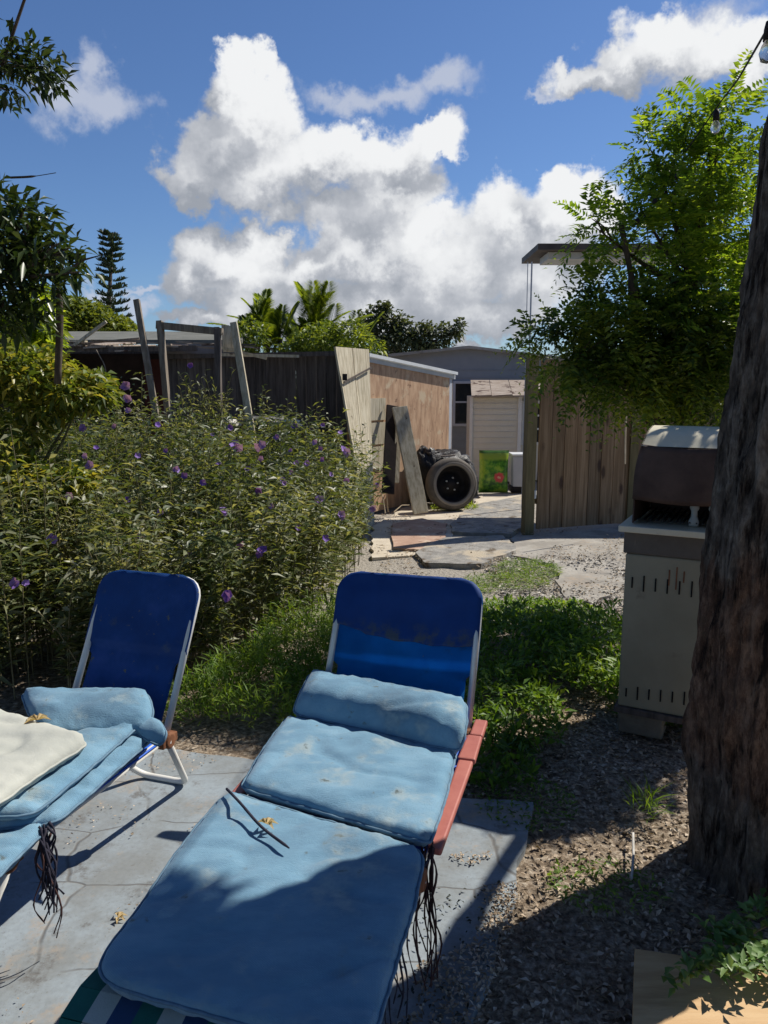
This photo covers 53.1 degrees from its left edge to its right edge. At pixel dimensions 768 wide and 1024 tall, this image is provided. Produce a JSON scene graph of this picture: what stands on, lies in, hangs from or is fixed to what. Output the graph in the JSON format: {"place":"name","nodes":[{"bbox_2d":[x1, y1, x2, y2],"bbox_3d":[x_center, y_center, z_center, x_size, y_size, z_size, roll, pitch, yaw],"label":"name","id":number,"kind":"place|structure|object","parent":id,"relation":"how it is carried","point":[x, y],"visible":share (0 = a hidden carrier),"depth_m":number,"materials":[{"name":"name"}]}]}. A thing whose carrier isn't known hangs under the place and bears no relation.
{"place":"outdoors","nodes":[
{"label":"outdoors","id":0,"kind":"place"},
{"bbox_2d":[0,405,767,1023],"bbox_3d":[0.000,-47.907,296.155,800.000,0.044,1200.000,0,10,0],"label":"ground","id":1,"kind":"structure","parent":0,"point":[234,735],"depth_m":2.92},
{"bbox_2d":[0,282,73,458],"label":"lime shrub","id":2,"kind":"object","parent":1,"relation":"on","point":[40,338],"visible":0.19,"depth_m":5.77,"materials":[{"name":"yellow plant"}]},
{"bbox_2d":[0,0,80,118],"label":"overhanging tree","id":3,"kind":"object","parent":1,"relation":"on","point":[21,64],"visible":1,"depth_m":2.95,"materials":[{"name":"green plant"}]},
{"bbox_2d":[0,172,106,383],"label":"dark leaved tree","id":4,"kind":"object","parent":1,"relation":"on","point":[29,255],"visible":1,"depth_m":4.01,"materials":[{"name":"green plant"}]},
{"bbox_2d":[0,333,125,624],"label":"variegated shrub","id":5,"kind":"object","parent":1,"relation":"on","point":[37,395],"visible":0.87,"depth_m":4.76,"materials":[{"name":"green plant"}]},
{"bbox_2d":[48,294,137,344],"bbox_3d":[-7.458,-3.634,19.664,2.676,3.877,2.239,0,10,0],"label":"vine covered tree","id":6,"kind":"object","parent":1,"relation":"on","point":[85,314],"visible":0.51,"depth_m":18.93,"materials":[{"name":"green plant"}]},
{"bbox_2d":[92,228,135,344],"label":"norfolk pine","id":7,"kind":"object","parent":1,"relation":"on","point":[110,254],"visible":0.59,"depth_m":40.24,"materials":[{"name":"green plant"}]},
{"bbox_2d":[0,321,259,498],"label":"old shed","id":8,"kind":"structure","parent":1,"relation":"on","point":[120,365],"depth_m":10.43,"materials":[{"name":"grey wood"}]},
{"bbox_2d":[55,331,247,353],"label":"back shed","id":9,"kind":"structure","parent":1,"relation":"on","point":[172,337],"depth_m":11.61,"materials":[{"name":"grey metal"}]},
{"bbox_2d":[133,299,177,528],"bbox_3d":[-2.276,-0.901,7.704,0.073,2.451,0.741,-8,13,-41],"label":"timber post","id":10,"kind":"object","parent":1,"relation":"on","point":[144,346],"visible":0.48,"depth_m":7.71,"materials":[{"name":"grey wood"}]},
{"bbox_2d":[156,320,223,528],"bbox_3d":[-1.984,-0.826,7.885,0.673,2.241,0.369,0,10,0],"label":"door frame","id":11,"kind":"object","parent":1,"relation":"on","point":[162,327],"visible":0.57,"depth_m":7.81,"materials":[{"name":"grey wood"}]},
{"bbox_2d":[0,363,389,698],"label":"petunia hedge","id":12,"kind":"object","parent":1,"relation":"on","point":[291,523],"visible":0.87,"depth_m":4.73,"materials":[{"name":"green plant"}]},
{"bbox_2d":[230,322,263,502],"bbox_3d":[-1.349,-0.812,7.832,0.086,2.237,0.701,-8,12,-38],"label":"timber plank","id":13,"kind":"object","parent":1,"relation":"on","point":[240,364],"visible":0.49,"depth_m":7.83,"materials":[{"name":"grey wood"}]},
{"bbox_2d":[164,574,339,727],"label":"grass","id":14,"kind":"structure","parent":1,"relation":"on","point":[212,681],"depth_m":3.91,"materials":[{"name":"green plant"}]},
{"bbox_2d":[167,351,346,520],"bbox_3d":[-1.464,-0.846,8.826,2.091,1.955,0.111,1,10,7],"label":"dark fence","id":15,"kind":"object","parent":1,"relation":"on","point":[305,379],"visible":0.23,"depth_m":8.73,"materials":[{"name":"black wood"}]},
{"bbox_2d":[221,346,298,359],"bbox_3d":[-1.311,-1.690,8.184,0.889,0.138,0.170,-4,10,-24],"label":"broken rail","id":16,"kind":"object","parent":15,"relation":"on","point":[261,356],"visible":0.79,"depth_m":8.13,"materials":[{"name":"grey wood"}]},
{"bbox_2d":[221,324,233,351],"bbox_3d":[-1.652,-1.843,8.143,0.142,0.290,0.070,0,10,0],"label":"white board","id":17,"kind":"object","parent":16,"relation":"attached to","point":[227,341],"visible":0.71,"depth_m":8.13,"materials":[{"name":"grey wood"}]},
{"bbox_2d":[206,288,314,352],"bbox_3d":[-2.044,-2.217,13.252,1.394,3.207,2.051,-7,12,-37],"label":"palm tree","id":18,"kind":"object","parent":1,"relation":"on","point":[273,318],"visible":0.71,"depth_m":13.10,"materials":[{"name":"green plant"}]},
{"bbox_2d":[214,426,313,466],"bbox_3d":[-1.300,-0.343,8.307,1.050,1.135,0.500,0,10,0],"label":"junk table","id":19,"kind":"object","parent":1,"relation":"on","point":[302,436],"visible":0.11,"depth_m":8.00,"materials":[{"name":"grey wood"}]},
{"bbox_2d":[223,419,241,427],"bbox_3d":[-1.621,-0.928,8.062,0.284,0.098,0.294,0,10,0],"label":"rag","id":20,"kind":"object","parent":19,"relation":"on","point":[233,422],"visible":0.22,"depth_m":7.99,"materials":[{"name":"white fabric"}]},
{"bbox_2d":[237,416,284,427],"bbox_3d":[-1.300,-0.959,8.164,0.672,0.133,0.354,0,10,0],"label":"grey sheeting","id":21,"kind":"object","parent":19,"relation":"on","point":[257,425],"visible":0.29,"depth_m":8.03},
{"bbox_2d":[269,419,302,427],"bbox_3d":[-1.032,-0.927,8.050,0.354,0.100,0.287,0,10,0],"label":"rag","id":22,"kind":"object","parent":19,"relation":"on","point":[298,421],"visible":0.2,"depth_m":7.97,"materials":[{"name":"grey fabric"}]},
{"bbox_2d":[0,749,533,1023],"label":"paved slab","id":23,"kind":"structure","parent":1,"relation":"on","point":[45,972],"depth_m":2.48,"materials":[{"name":"grey concrete"}]},
{"bbox_2d":[0,570,200,900],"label":"lounge chair","id":24,"kind":"object","parent":23,"relation":"on","point":[140,629],"visible":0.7,"depth_m":2.90,"materials":[{"name":"blue fabric"}]},
{"bbox_2d":[0,687,167,937],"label":"lounger cushion","id":25,"kind":"object","parent":24,"relation":"on","point":[118,729],"visible":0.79,"depth_m":2.39,"materials":[{"name":"blue fabric"}]},
{"bbox_2d":[0,709,86,806],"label":"pillow","id":26,"kind":"object","parent":25,"relation":"on","point":[32,752],"visible":0.98,"depth_m":2.30,"materials":[{"name":"white fabric"}]},
{"bbox_2d":[24,713,50,723],"bbox_3d":[-1.124,0.662,2.488,0.083,0.019,0.055,-4,10,-24],"label":"dry leaf","id":27,"kind":"object","parent":26,"relation":"on","point":[36,717],"visible":1,"depth_m":2.48,"materials":[{"name":"beige plant"}]},
{"bbox_2d":[8,746,219,1023],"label":"tan debris","id":28,"kind":"object","parent":23,"relation":"on","point":[108,838],"visible":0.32,"depth_m":2.82,"materials":[{"name":"brown plant"}]},
{"bbox_2d":[115,912,125,922],"bbox_3d":[-0.792,1.218,2.319,0.037,0.012,0.055,-4,10,-23],"label":"dry leaf","id":29,"kind":"object","parent":23,"relation":"on","point":[119,914],"visible":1,"depth_m":2.32,"materials":[{"name":"beige plant"}]},
{"bbox_2d":[58,571,487,1023],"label":"lounge chair","id":30,"kind":"object","parent":23,"relation":"on","point":[420,632],"visible":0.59,"depth_m":2.89,"materials":[{"name":"fabric"}]},
{"bbox_2d":[97,670,468,1023],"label":"lounger cushion","id":31,"kind":"object","parent":30,"relation":"on","point":[240,914],"visible":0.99,"depth_m":1.85,"materials":[{"name":"blue fabric"}]},
{"bbox_2d":[258,817,277,828],"bbox_3d":[-0.302,0.812,2.024,0.062,0.014,0.042,6,11,32],"label":"dry leaf","id":32,"kind":"object","parent":31,"relation":"on","point":[268,820],"visible":1,"depth_m":2.02,"materials":[{"name":"beige plant"}]},
{"bbox_2d":[397,880,514,1023],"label":"dropped leaves","id":33,"kind":"object","parent":23,"relation":"on","point":[441,987],"visible":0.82,"depth_m":2.13,"materials":[{"name":"brown plant"}]},
{"bbox_2d":[386,851,526,1023],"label":"slab edge debris","id":34,"kind":"object","parent":23,"relation":"on","point":[466,996],"visible":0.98,"depth_m":2.11,"materials":[{"name":"grey gravel"}]},
{"bbox_2d":[237,314,387,474],"bbox_3d":[-1.151,-1.701,11.874,2.436,2.635,0.965,0,10,0],"label":"round shrub","id":35,"kind":"object","parent":1,"relation":"on","point":[311,345],"visible":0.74,"depth_m":11.57,"materials":[{"name":"green plant"}]},
{"bbox_2d":[270,280,373,351],"bbox_3d":[-1.475,-2.506,14.294,2.003,3.436,2.325,9,13,42],"label":"palm tree","id":36,"kind":"object","parent":1,"relation":"on","point":[314,303],"visible":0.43,"depth_m":13.58,"materials":[{"name":"green plant"}]},
{"bbox_2d":[301,302,384,350],"bbox_3d":[-0.832,-2.299,14.142,1.829,3.075,2.080,0,10,0],"label":"palm tree","id":37,"kind":"object","parent":1,"relation":"on","point":[372,323],"visible":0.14,"depth_m":13.75,"materials":[{"name":"green plant"}]},
{"bbox_2d":[334,347,374,533],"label":"board gate","id":38,"kind":"structure","parent":1,"relation":"on","point":[353,366],"depth_m":8.53,"materials":[{"name":"wood"}]},
{"bbox_2d":[336,353,457,511],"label":"plywood shed","id":39,"kind":"structure","parent":1,"relation":"on","point":[423,393],"depth_m":10.16,"materials":[{"name":"brown wood"}]},
{"bbox_2d":[381,404,398,494],"bbox_3d":[0.078,-0.780,9.525,0.153,1.088,0.512,1,10,8],"label":"leaning plank","id":40,"kind":"object","parent":39,"relation":"attached to","point":[389,456],"visible":0.92,"depth_m":9.50,"materials":[{"name":"black wood"}]},
{"bbox_2d":[395,427,400,482],"bbox_3d":[0.166,-0.815,9.570,0.087,0.893,0.353,2,10,11],"label":"leaning plank","id":41,"kind":"object","parent":40,"relation":"on","point":[398,454],"visible":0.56,"depth_m":9.54,"materials":[{"name":"grey wood"}]},
{"bbox_2d":[356,300,468,354],"bbox_3d":[0.795,-4.410,23.589,3.692,4.114,1.436,0,10,0],"label":"airy tree","id":42,"kind":"object","parent":1,"relation":"on","point":[403,338],"visible":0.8,"depth_m":23.22,"materials":[{"name":"green plant"}]},
{"bbox_2d":[416,445,477,504],"bbox_3d":[0.788,-0.504,10.340,0.964,0.806,0.707,0,10,0],"label":"junk heap","id":43,"kind":"object","parent":1,"relation":"on","point":[429,458],"visible":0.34,"depth_m":10.09,"materials":[{"name":"black plastic"}]},
{"bbox_2d":[478,450,508,492],"bbox_3d":[1.620,-0.598,11.357,0.440,0.630,0.188,0,10,0],"label":"soil bag","id":44,"kind":"object","parent":1,"relation":"on","point":[493,471],"visible":1,"depth_m":11.29,"materials":[{"name":"green plastic"}]},
{"bbox_2d":[365,514,625,611],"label":"path litter","id":45,"kind":"object","parent":1,"relation":"on","point":[500,558],"visible":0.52,"depth_m":7.02,"materials":[{"name":"grey gravel"}]},
{"bbox_2d":[466,380,539,481],"bbox_3d":[2.598,-1.380,12.909,2.405,1.660,1.080,0,10,0],"label":"cream lean to","id":46,"kind":"object","parent":1,"relation":"on","point":[495,416],"visible":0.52,"depth_m":12.55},
{"bbox_2d":[521,401,539,444],"bbox_3d":[2.520,-1.470,12.659,0.505,0.725,0.056,0,10,0],"label":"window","id":47,"kind":"structure","parent":46,"relation":"in","point":[522,401],"depth_m":12.66,"materials":[{"name":"white glass"}]},
{"bbox_2d":[445,555,564,593],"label":"grass","id":48,"kind":"structure","parent":1,"relation":"on","point":[527,578],"depth_m":6.39,"materials":[{"name":"green plant"}]},
{"bbox_2d":[508,452,522,492],"bbox_3d":[2.050,-0.593,11.459,0.350,0.572,0.350,0,10,0],"label":"plastic bin","id":49,"kind":"object","parent":1,"relation":"on","point":[515,464],"visible":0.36,"depth_m":11.33,"materials":[{"name":"plastic"}]},
{"bbox_2d":[521,355,539,535],"bbox_3d":[1.565,-0.699,8.238,0.110,1.920,0.110,-2,10,-12],"label":"gate post","id":50,"kind":"object","parent":1,"relation":"on","point":[529,475],"visible":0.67,"depth_m":8.21,"materials":[{"name":"wood"}]},
{"bbox_2d":[534,360,627,528],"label":"wooden gate","id":51,"kind":"structure","parent":50,"relation":"attached to","point":[578,484],"depth_m":8.45,"materials":[{"name":"brown wood"}]},
{"bbox_2d":[484,552,624,635],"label":"shell gravel","id":52,"kind":"structure","parent":1,"relation":"on","point":[555,580],"depth_m":6.36,"materials":[{"name":"grey gravel"}]},
{"bbox_2d":[470,774,673,917],"bbox_3d":[0.618,1.142,2.751,0.432,0.040,0.909,-3,10,-17],"label":"weed patch","id":53,"kind":"object","parent":1,"relation":"on","point":[610,885],"visible":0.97,"depth_m":2.56,"materials":[{"name":"green plant"}]},
{"bbox_2d":[464,591,681,792],"bbox_3d":[0.959,0.688,4.306,1.497,0.422,2.730,0,10,0],"label":"ground cover","id":54,"kind":"object","parent":1,"relation":"on","point":[555,628],"visible":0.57,"depth_m":4.06,"materials":[{"name":"green plant"}]},
{"bbox_2d":[464,646,767,1023],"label":"leaf litter","id":55,"kind":"object","parent":1,"relation":"on","point":[643,934],"visible":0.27,"depth_m":2.61,"materials":[{"name":"brown plant"}]},
{"bbox_2d":[632,949,767,1023],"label":"plywood board","id":56,"kind":"object","parent":55,"relation":"on","point":[717,1000],"visible":0.85,"depth_m":1.99,"materials":[{"name":"beige wood"}]},
{"bbox_2d":[661,888,767,997],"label":"creeping vine","id":57,"kind":"object","parent":56,"relation":"on","point":[733,958],"visible":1,"depth_m":2.05,"materials":[{"name":"green plant"}]},
{"bbox_2d":[493,48,767,452],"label":"feathery tree","id":58,"kind":"object","parent":1,"relation":"on","point":[677,366],"visible":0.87,"depth_m":4.75,"materials":[{"name":"green plant"}]},
{"bbox_2d":[630,832,634,879],"bbox_3d":[0.851,1.173,2.626,0.012,0.009,0.273,3,10,18],"label":"white stick","id":59,"kind":"object","parent":1,"relation":"on","point":[633,857],"visible":1,"depth_m":2.62,"materials":[{"name":"white plastic"}]},
{"bbox_2d":[521,243,747,507],"bbox_3d":[4.265,-1.689,9.958,5.040,3.245,1.100,0,10,0],"label":"carport","id":60,"kind":"object","parent":1,"relation":"on","point":[541,253],"visible":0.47,"depth_m":9.32,"materials":[{"name":"white paint"}]},
{"bbox_2d":[618,712,667,738],"bbox_3d":[1.227,0.969,3.632,0.200,0.108,0.200,5,11,27],"label":"concrete block","id":61,"kind":"object","parent":1,"relation":"on","point":[642,726],"depth_m":3.54,"materials":[{"name":"grey concrete"}]},
{"bbox_2d":[614,425,718,723],"bbox_3d":[1.362,0.265,3.534,0.470,1.312,0.540,5,11,27],"label":"barbecue grill","id":62,"kind":"object","parent":61,"relation":"on","point":[662,527],"visible":0.71,"depth_m":3.39,"materials":[{"name":"beige metal"}]},
{"bbox_2d":[619,773,677,820],"bbox_3d":[0.994,1.064,2.874,0.214,0.154,0.274,0,10,0],"label":"grass tuft","id":63,"kind":"object","parent":1,"relation":"on","point":[648,803],"visible":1,"depth_m":2.88,"materials":[{"name":"green plant"}]},
{"bbox_2d":[617,400,722,523],"bbox_3d":[4.940,-0.860,9.203,4.571,1.858,0.142,-2,10,-11],"label":"board fence","id":64,"kind":"object","parent":1,"relation":"on","point":[632,451],"visible":0.05,"depth_m":8.78,"materials":[{"name":"brown wood"}]},
{"bbox_2d":[681,115,767,922],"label":"shade tree","id":65,"kind":"object","parent":1,"relation":"on","point":[724,740],"visible":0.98,"depth_m":2.36,"materials":[{"name":"brown plant"}]},
{"bbox_2d":[686,21,767,150],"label":"string light","id":66,"kind":"object","parent":65,"relation":"hanging from","point":[715,127],"visible":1,"depth_m":2.98,"materials":[{"name":"plastic"}]},
{"bbox_2d":[0,0,767,355],"label":"sky","id":67,"kind":"structure","parent":0,"point":[409,154],"materials":[{"name":"blue"}]},
{"bbox_2d":[371,493,521,560],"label":"sand path","id":68,"kind":"structure","parent":0,"point":[379,536],"depth_m":9.12,"materials":[{"name":"beige sand"}]},
{"bbox_2d":[382,494,406,512],"bbox_3d":[0.224,-0.304,10.252,0.545,0.391,1.638,0,10,0],"label":"dry branch","id":69,"kind":"object","parent":68,"relation":"on","point":[387,505],"visible":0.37,"depth_m":9.55,"materials":[{"name":"beige wood"}]},
{"bbox_2d":[392,406,427,514],"bbox_3d":[0.323,-0.646,9.499,0.199,1.314,0.497,-8,12,-38],"label":"leaning plank","id":70,"kind":"object","parent":68,"relation":"on","point":[410,459],"visible":1,"depth_m":9.48,"materials":[{"name":"grey wood"}]},
{"bbox_2d":[391,518,447,551],"bbox_3d":[0.398,0.248,8.258,0.647,0.060,1.765,0,10,0],"label":"stepping stone","id":71,"kind":"object","parent":68,"relation":"on","point":[419,534],"visible":0.74,"depth_m":8.19,"materials":[{"name":"stone"}]},
{"bbox_2d":[425,458,476,509],"bbox_3d":[0.858,-0.356,9.793,0.670,0.671,0.275,-3,10,-17],"label":"car tyre","id":72,"kind":"object","parent":68,"relation":"on","point":[450,483],"visible":1,"depth_m":9.76,"materials":[{"name":"rubber"}]},
{"bbox_2d":[429,501,478,510],"bbox_3d":[0.911,-0.111,9.905,0.677,0.149,0.462,0,10,0],"label":"grass tuft","id":73,"kind":"object","parent":68,"relation":"on","point":[468,507],"visible":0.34,"depth_m":9.89,"materials":[{"name":"green plant"}]},
{"bbox_2d":[414,535,517,568],"bbox_3d":[0.786,0.380,7.452,1.006,0.060,1.304,0,10,0],"label":"stepping stone","id":74,"kind":"object","parent":68,"relation":"on","point":[456,555],"visible":0.95,"depth_m":7.29,"materials":[{"name":"grey stone"}]},
{"bbox_2d":[451,496,520,537],"bbox_3d":[1.458,0.014,9.685,0.902,0.060,3.036,2,10,14],"label":"stepping stone","id":75,"kind":"object","parent":68,"relation":"on","point":[503,515],"visible":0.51,"depth_m":9.06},
{"bbox_2d":[381,346,573,454],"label":"grey house","id":76,"kind":"structure","parent":0,"point":[468,364],"depth_m":13.76,"materials":[{"name":"blue"}]},
{"bbox_2d":[452,381,470,425],"bbox_3d":[1.440,-1.951,13.841,0.405,0.805,0.056,0,10,0],"label":"window","id":77,"kind":"structure","parent":76,"relation":"in","point":[461,389],"depth_m":13.83,"materials":[{"name":"black glass"}]},
{"bbox_2d":[508,527,625,603],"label":"path","id":78,"kind":"structure","parent":0,"point":[540,545],"depth_m":7.31,"materials":[{"name":"concrete"}]},
{"bbox_2d":[624,402,626,463],"bbox_3d":[2.512,-0.855,7.968,0.032,0.717,0.017,0,10,0],"label":"dangling cord","id":79,"kind":"object","parent":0,"point":[625,442],"visible":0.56,"depth_m":7.99,"materials":[{"name":"grey"}]}
]}

